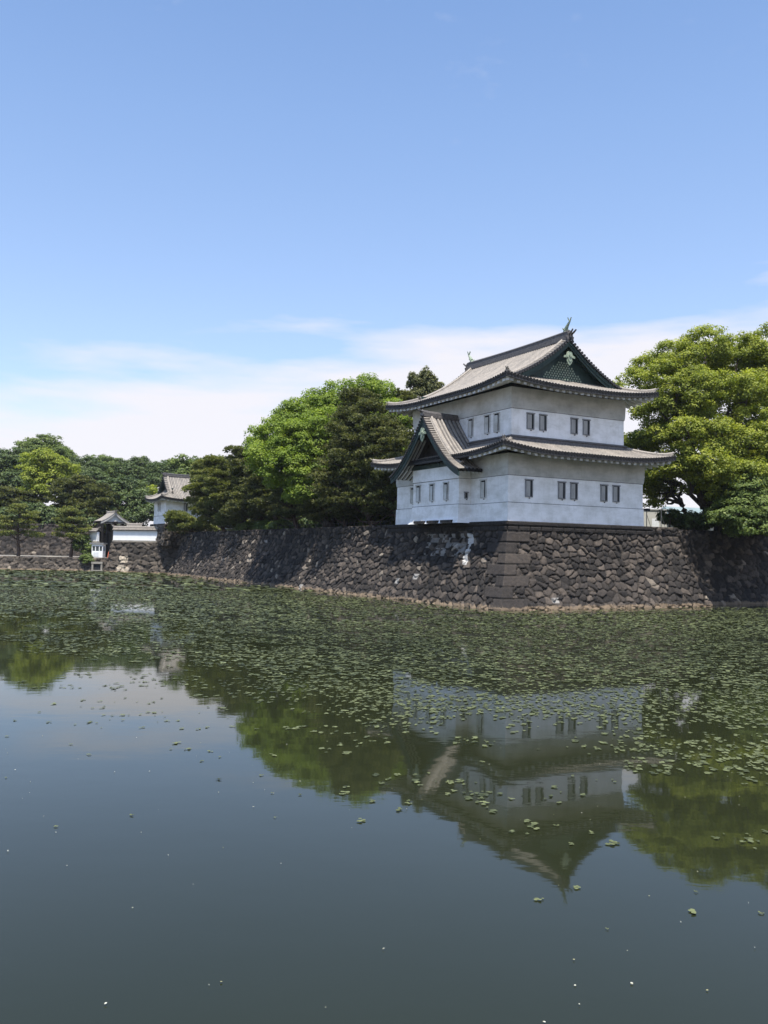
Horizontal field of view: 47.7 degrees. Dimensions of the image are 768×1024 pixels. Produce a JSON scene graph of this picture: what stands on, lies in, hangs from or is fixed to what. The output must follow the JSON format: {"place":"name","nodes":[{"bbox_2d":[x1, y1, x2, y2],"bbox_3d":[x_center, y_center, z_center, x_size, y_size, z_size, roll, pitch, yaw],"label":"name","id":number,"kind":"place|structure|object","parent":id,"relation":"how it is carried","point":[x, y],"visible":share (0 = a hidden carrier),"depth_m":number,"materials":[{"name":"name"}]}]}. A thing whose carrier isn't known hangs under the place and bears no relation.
{"place":"outdoors","nodes":[
{"label":"outdoors","id":0,"kind":"place"},
{"bbox_2d":[0,555,106,557],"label":"path","id":1,"kind":"structure","parent":0,"point":[44,556],"depth_m":191.19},
{"bbox_2d":[0,503,45,555],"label":"pine tree","id":2,"kind":"object","parent":1,"relation":"on","point":[5,521],"visible":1,"depth_m":182.84,"materials":[{"name":"green plant"}]},
{"bbox_2d":[0,524,105,555],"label":"retaining wall","id":3,"kind":"structure","parent":1,"relation":"on","point":[48,544],"depth_m":202.16,"materials":[{"name":"stone"}]},
{"bbox_2d":[0,501,99,526],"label":"shrub","id":4,"kind":"object","parent":3,"relation":"on","point":[47,513],"visible":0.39,"depth_m":204.79,"materials":[{"name":"green plant"}]},
{"bbox_2d":[51,505,93,556],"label":"pine tree","id":5,"kind":"object","parent":1,"relation":"on","point":[68,517],"visible":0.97,"depth_m":184.09,"materials":[{"name":"green plant"}]},
{"bbox_2d":[72,535,91,554],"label":"shrub","id":6,"kind":"object","parent":1,"relation":"on","point":[83,544],"visible":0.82,"depth_m":183.97,"materials":[{"name":"green plant"}]},
{"bbox_2d":[78,553,95,563],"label":"shrub","id":7,"kind":"object","parent":1,"relation":"on","point":[85,558],"visible":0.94,"depth_m":177.29,"materials":[{"name":"green plant"}]},
{"bbox_2d":[93,510,129,556],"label":"castle gate","id":8,"kind":"structure","parent":1,"relation":"on","point":[109,518],"depth_m":188.69,"materials":[{"name":"ceramic"}]},
{"bbox_2d":[107,533,109,555],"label":"door","id":9,"kind":"structure","parent":8,"relation":"in","point":[108,545],"depth_m":190.47,"materials":[{"name":"black wood"}]},
{"bbox_2d":[125,522,144,525],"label":"tiled roof","id":10,"kind":"structure","parent":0,"point":[134,524],"depth_m":178.35,"materials":[{"name":"tile"}]},
{"bbox_2d":[0,570,767,1023],"bbox_3d":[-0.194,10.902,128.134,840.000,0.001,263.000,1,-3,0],"label":"water","id":11,"kind":"structure","parent":0,"point":[316,902],"depth_m":15.65,"materials":[{"name":"green liquid"}]},
{"bbox_2d":[0,556,107,570],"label":"moat bank","id":12,"kind":"structure","parent":11,"relation":"in","point":[40,563],"depth_m":177.90,"materials":[{"name":"grey stone"}]},
{"bbox_2d":[91,562,103,570],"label":"culvert","id":13,"kind":"object","parent":12,"relation":"attached to","point":[97,566],"visible":0.71,"depth_m":176.81,"materials":[{"name":"grey concrete"}]},
{"bbox_2d":[90,543,106,557],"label":"guard hut","id":14,"kind":"object","parent":12,"relation":"on","point":[98,549],"visible":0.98,"depth_m":180.91,"materials":[{"name":"white paint"}]},
{"bbox_2d":[93,546,104,550],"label":"window","id":15,"kind":"structure","parent":14,"relation":"in","point":[97,547],"depth_m":180.99,"materials":[{"name":"black glass"}]},
{"bbox_2d":[103,541,179,573],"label":"gate rampart","id":16,"kind":"object","parent":11,"relation":"in","point":[147,557],"visible":0.89,"depth_m":171.75,"materials":[{"name":"grey stone"}]},
{"bbox_2d":[112,525,158,541],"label":"plaster wall","id":17,"kind":"structure","parent":16,"relation":"on","point":[134,533],"depth_m":173.39,"materials":[{"name":"white paint"}]},
{"bbox_2d":[150,523,221,545],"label":"turret base","id":18,"kind":"object","parent":16,"relation":"on","point":[165,537],"visible":0.42,"depth_m":169.67,"materials":[{"name":"grey stone"}]},
{"bbox_2d":[145,472,208,523],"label":"turret","id":19,"kind":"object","parent":18,"relation":"on","point":[170,495],"visible":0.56,"depth_m":171.88,"materials":[{"name":"white paint"}]},
{"bbox_2d":[184,503,187,510],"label":"window","id":20,"kind":"structure","parent":19,"relation":"in","point":[185,504],"depth_m":171.32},
{"bbox_2d":[7,737,750,1021],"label":"floating petals","id":21,"kind":"object","parent":11,"relation":"on","point":[406,808],"visible":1,"depth_m":10.44,"materials":[{"name":"white plant"}]},
{"bbox_2d":[0,569,767,928],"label":"water plants","id":22,"kind":"object","parent":11,"relation":"on","point":[128,585],"visible":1,"depth_m":47.89,"materials":[{"name":"green plant"}]},
{"bbox_2d":[167,521,712,610],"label":"rampart","id":23,"kind":"object","parent":11,"relation":"in","point":[508,565],"visible":0.92,"depth_m":88.28,"materials":[{"name":"stone"}]},
{"bbox_2d":[677,530,767,604],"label":"rampart","id":24,"kind":"object","parent":11,"relation":"in","point":[724,568],"visible":0.84,"depth_m":96.01,"materials":[{"name":"stone"}]},
{"bbox_2d":[699,506,730,533],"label":"shrub","id":25,"kind":"object","parent":24,"relation":"on","point":[719,524],"visible":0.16,"depth_m":96.92,"materials":[{"name":"green plant"}]},
{"bbox_2d":[0,0,767,525],"label":"sky","id":26,"kind":"structure","parent":0,"point":[214,213],"materials":[{"name":"blue"}]},
{"bbox_2d":[644,509,666,526],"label":"beige building","id":27,"kind":"structure","parent":0,"point":[652,514],"depth_m":118.19,"materials":[{"name":"white paint"}]},
{"bbox_2d":[652,518,658,526],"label":"door","id":28,"kind":"structure","parent":27,"relation":"in","point":[654,523],"depth_m":118.18,"materials":[{"name":"white paint"}]},
{"bbox_2d":[662,506,713,530],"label":"house","id":29,"kind":"structure","parent":0,"point":[698,510],"depth_m":124.37,"materials":[{"name":"white metal"}]},
{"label":"hill","id":30,"kind":"structure","parent":0,"visible":0},
{"bbox_2d":[0,485,22,514],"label":"pine tree","id":31,"kind":"object","parent":30,"relation":"on","point":[7,496],"visible":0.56,"depth_m":210.27,"materials":[{"name":"green plant"}]},
{"bbox_2d":[0,446,30,493],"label":"broadleaf tree","id":32,"kind":"object","parent":30,"relation":"on","point":[9,472],"visible":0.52,"depth_m":242.97,"materials":[{"name":"green plant"}]},
{"bbox_2d":[14,489,47,521],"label":"pine tree","id":33,"kind":"object","parent":30,"relation":"on","point":[28,496],"visible":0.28,"depth_m":214.49,"materials":[{"name":"green plant"}]},
{"bbox_2d":[13,433,80,483],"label":"broadleaf tree","id":34,"kind":"object","parent":30,"relation":"on","point":[39,442],"visible":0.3,"depth_m":262.56,"materials":[{"name":"green plant"}]},
{"bbox_2d":[13,447,81,496],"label":"broadleaf tree","id":35,"kind":"object","parent":30,"relation":"on","point":[44,466],"visible":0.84,"depth_m":219.34,"materials":[{"name":"green plant"}]},
{"bbox_2d":[43,477,73,523],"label":"pine tree","id":36,"kind":"object","parent":30,"relation":"on","point":[56,489],"visible":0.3,"depth_m":211.57,"materials":[{"name":"green plant"}]},
{"bbox_2d":[59,474,101,514],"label":"pine tree","id":37,"kind":"object","parent":30,"relation":"on","point":[77,483],"visible":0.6,"depth_m":209.67,"materials":[{"name":"green plant"}]},
{"bbox_2d":[66,454,112,482],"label":"broadleaf tree","id":38,"kind":"object","parent":30,"relation":"on","point":[93,467],"visible":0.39,"depth_m":261.28,"materials":[{"name":"green plant"}]},
{"bbox_2d":[78,482,122,532],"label":"pine tree","id":39,"kind":"object","parent":30,"relation":"on","point":[100,494],"visible":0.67,"depth_m":208.37,"materials":[{"name":"green plant"}]},
{"bbox_2d":[84,454,125,480],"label":"broadleaf tree","id":40,"kind":"object","parent":30,"relation":"on","point":[104,459],"visible":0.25,"depth_m":281.77,"materials":[{"name":"green plant"}]},
{"bbox_2d":[96,475,153,525],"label":"broadleaf tree","id":41,"kind":"object","parent":30,"relation":"on","point":[136,507],"visible":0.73,"depth_m":212.95,"materials":[{"name":"green plant"}]},
{"bbox_2d":[111,455,162,522],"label":"broadleaf tree","id":42,"kind":"object","parent":30,"relation":"on","point":[135,467],"visible":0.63,"depth_m":268.61,"materials":[{"name":"green plant"}]},
{"bbox_2d":[139,481,158,497],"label":"broadleaf tree","id":43,"kind":"object","parent":30,"relation":"on","point":[153,490],"visible":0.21,"depth_m":228.27,"materials":[{"name":"green plant"}]},
{"bbox_2d":[141,459,180,489],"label":"broadleaf tree","id":44,"kind":"object","parent":30,"relation":"on","point":[155,477],"visible":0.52,"depth_m":260.42,"materials":[{"name":"green plant"}]},
{"label":"terrain","id":45,"kind":"structure","parent":0,"visible":0},
{"bbox_2d":[165,453,193,474],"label":"broadleaf tree","id":46,"kind":"object","parent":45,"relation":"on","point":[183,464],"visible":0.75,"depth_m":189.69,"materials":[{"name":"green plant"}]},
{"bbox_2d":[163,509,220,534],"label":"pine tree","id":47,"kind":"object","parent":45,"relation":"on","point":[180,520],"visible":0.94,"depth_m":164.71,"materials":[{"name":"green plant"}]},
{"bbox_2d":[186,454,225,477],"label":"broadleaf tree","id":48,"kind":"object","parent":45,"relation":"on","point":[193,457],"visible":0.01,"depth_m":200.22,"materials":[{"name":"green plant"}]},
{"bbox_2d":[181,461,250,530],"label":"pine tree","id":49,"kind":"object","parent":45,"relation":"on","point":[198,507],"visible":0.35,"depth_m":156.14,"materials":[{"name":"green plant"}]},
{"bbox_2d":[191,454,265,524],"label":"pine tree","id":50,"kind":"object","parent":45,"relation":"on","point":[217,467],"visible":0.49,"depth_m":149.04,"materials":[{"name":"green plant"}]},
{"bbox_2d":[234,521,254,529],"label":"shrub","id":51,"kind":"object","parent":45,"relation":"on","point":[246,525],"visible":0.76,"depth_m":145.78,"materials":[{"name":"green plant"}]},
{"bbox_2d":[218,445,299,522],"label":"pine tree","id":52,"kind":"object","parent":45,"relation":"on","point":[239,503],"visible":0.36,"depth_m":141.92,"materials":[{"name":"green plant"}]},
{"bbox_2d":[251,520,272,529],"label":"shrub","id":53,"kind":"object","parent":45,"relation":"on","point":[258,525],"visible":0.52,"depth_m":138.69,"materials":[{"name":"green plant"}]},
{"bbox_2d":[240,463,307,519],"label":"pine tree","id":54,"kind":"object","parent":45,"relation":"on","point":[259,492],"visible":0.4,"depth_m":136.43,"materials":[{"name":"green plant"}]},
{"bbox_2d":[263,518,293,528],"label":"shrub","id":55,"kind":"object","parent":45,"relation":"on","point":[277,524],"visible":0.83,"depth_m":133.50,"materials":[{"name":"green plant"}]},
{"bbox_2d":[263,481,317,527],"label":"pine tree","id":56,"kind":"object","parent":45,"relation":"on","point":[287,510],"visible":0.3,"depth_m":130.30,"materials":[{"name":"green plant"}]},
{"bbox_2d":[291,516,317,527],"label":"shrub","id":57,"kind":"object","parent":45,"relation":"on","point":[303,521],"visible":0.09,"depth_m":149.58,"materials":[{"name":"green plant"}]},
{"bbox_2d":[284,484,349,524],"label":"pine tree","id":58,"kind":"object","parent":45,"relation":"on","point":[308,511],"visible":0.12,"depth_m":123.46,"materials":[{"name":"green plant"}]},
{"bbox_2d":[241,372,412,526],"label":"broadleaf tree","id":59,"kind":"object","parent":45,"relation":"on","point":[281,453],"visible":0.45,"depth_m":118.24,"materials":[{"name":"green plant"}]},
{"bbox_2d":[315,520,351,527],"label":"shrub","id":60,"kind":"object","parent":45,"relation":"on","point":[321,525],"visible":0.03,"depth_m":129.34,"materials":[{"name":"green plant"}]},
{"bbox_2d":[282,521,390,528],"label":"rail fence","id":61,"kind":"object","parent":45,"relation":"on","point":[338,524],"visible":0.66,"depth_m":112.69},
{"bbox_2d":[295,433,379,526],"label":"pine tree","id":62,"kind":"object","parent":45,"relation":"on","point":[310,504],"visible":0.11,"depth_m":116.48,"materials":[{"name":"green plant"}]},
{"bbox_2d":[305,387,408,525],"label":"pine tree","id":63,"kind":"object","parent":45,"relation":"on","point":[358,404],"visible":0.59,"depth_m":109.98,"materials":[{"name":"green plant"}]},
{"bbox_2d":[357,506,392,525],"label":"broadleaf tree","id":64,"kind":"object","parent":45,"relation":"on","point":[362,519],"visible":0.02,"depth_m":117.50,"materials":[{"name":"green plant"}]},
{"bbox_2d":[365,516,394,524],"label":"shrub","id":65,"kind":"object","parent":45,"relation":"on","point":[387,520],"visible":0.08,"depth_m":117.67,"materials":[{"name":"green plant"}]},
{"bbox_2d":[349,413,413,523],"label":"pine tree","id":66,"kind":"object","parent":45,"relation":"on","point":[386,428],"visible":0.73,"depth_m":104.98,"materials":[{"name":"green plant"}]},
{"bbox_2d":[390,388,419,447],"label":"pine tree","id":67,"kind":"object","parent":45,"relation":"on","point":[404,395],"visible":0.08,"depth_m":126.23,"materials":[{"name":"green plant"}]},
{"bbox_2d":[405,365,444,399],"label":"conifer tree","id":68,"kind":"object","parent":45,"relation":"on","point":[424,382],"visible":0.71,"depth_m":128.53,"materials":[{"name":"green plant"}]},
{"bbox_2d":[370,317,675,525],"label":"corner turret","id":69,"kind":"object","parent":45,"relation":"on","point":[532,432],"visible":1,"depth_m":86.62,"materials":[{"name":"white paint"}]},
{"bbox_2d":[410,487,412,503],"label":"window","id":70,"kind":"structure","parent":69,"relation":"in","point":[411,488],"depth_m":96.29,"materials":[{"name":"paint"}]},
{"bbox_2d":[415,485,420,502],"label":"window","id":71,"kind":"structure","parent":69,"relation":"in","point":[418,487],"depth_m":92.24,"materials":[{"name":"paint"}]},
{"bbox_2d":[429,483,434,501],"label":"window","id":72,"kind":"structure","parent":69,"relation":"in","point":[431,485],"depth_m":89.95,"materials":[{"name":"paint"}]},
{"bbox_2d":[443,481,448,500],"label":"window","id":73,"kind":"structure","parent":69,"relation":"in","point":[445,484],"depth_m":87.52,"materials":[{"name":"paint"}]},
{"bbox_2d":[464,491,468,499],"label":"window","id":74,"kind":"structure","parent":69,"relation":"in","point":[465,493],"depth_m":85.93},
{"bbox_2d":[467,417,473,437],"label":"window","id":75,"kind":"structure","parent":69,"relation":"in","point":[470,420],"depth_m":88.91,"materials":[{"name":"paint"}]},
{"bbox_2d":[479,479,486,499],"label":"window","id":76,"kind":"structure","parent":69,"relation":"in","point":[483,482],"depth_m":84.33,"materials":[{"name":"paint"}]},
{"bbox_2d":[483,414,490,434],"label":"window","id":77,"kind":"structure","parent":69,"relation":"in","point":[486,417],"depth_m":86.46,"materials":[{"name":"paint"}]},
{"bbox_2d":[493,412,499,432],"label":"window","id":78,"kind":"structure","parent":69,"relation":"in","point":[496,416],"depth_m":85.08,"materials":[{"name":"paint"}]},
{"bbox_2d":[525,479,533,498],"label":"window","id":79,"kind":"structure","parent":69,"relation":"in","point":[528,482],"depth_m":82.04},
{"bbox_2d":[526,412,534,430],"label":"window","id":80,"kind":"structure","parent":69,"relation":"in","point":[530,416],"depth_m":84.11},
{"bbox_2d":[539,414,547,431],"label":"window","id":81,"kind":"structure","parent":69,"relation":"in","point":[542,417],"depth_m":84.84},
{"bbox_2d":[558,481,566,499],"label":"window","id":82,"kind":"structure","parent":69,"relation":"in","point":[561,484],"depth_m":83.94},
{"bbox_2d":[570,417,578,434],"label":"window","id":83,"kind":"structure","parent":69,"relation":"in","point":[574,421],"depth_m":86.73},
{"bbox_2d":[570,482,578,500],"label":"window","id":84,"kind":"structure","parent":69,"relation":"in","point":[573,485],"depth_m":84.68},
{"bbox_2d":[582,419,590,436],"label":"window","id":85,"kind":"structure","parent":69,"relation":"in","point":[586,422],"depth_m":87.52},
{"bbox_2d":[600,484,608,502],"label":"window","id":86,"kind":"structure","parent":69,"relation":"in","point":[603,487],"depth_m":86.54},
{"bbox_2d":[612,485,620,501],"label":"window","id":87,"kind":"structure","parent":69,"relation":"in","point":[616,488],"depth_m":87.34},
{"bbox_2d":[643,466,688,513],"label":"leaning tree","id":88,"kind":"object","parent":45,"relation":"on","point":[652,494],"visible":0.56,"depth_m":104.76,"materials":[{"name":"green plant"}]},
{"bbox_2d":[655,508,684,526],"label":"shrub","id":89,"kind":"object","parent":45,"relation":"on","point":[672,516],"visible":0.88,"depth_m":97.87,"materials":[{"name":"green plant"}]},
{"bbox_2d":[666,509,713,529],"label":"shrub","id":90,"kind":"object","parent":45,"relation":"on","point":[694,520],"visible":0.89,"depth_m":96.74,"materials":[{"name":"green plant"}]},
{"bbox_2d":[613,322,767,530],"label":"camphor tree","id":91,"kind":"object","parent":45,"relation":"on","point":[689,366],"visible":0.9,"depth_m":96.34,"materials":[{"name":"green plant"}]},
{"bbox_2d":[702,473,767,537],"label":"camphor tree","id":92,"kind":"object","parent":45,"relation":"on","point":[746,512],"visible":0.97,"depth_m":89.09,"materials":[{"name":"green plant"}]},
{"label":"gate rampart","id":93,"kind":"object","parent":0,"visible":0},
{"bbox_2d":[89,527,100,542],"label":"plaster wall","id":94,"kind":"structure","parent":93,"relation":"on","point":[94,535],"depth_m":185.44,"materials":[{"name":"white paint"}]}
]}

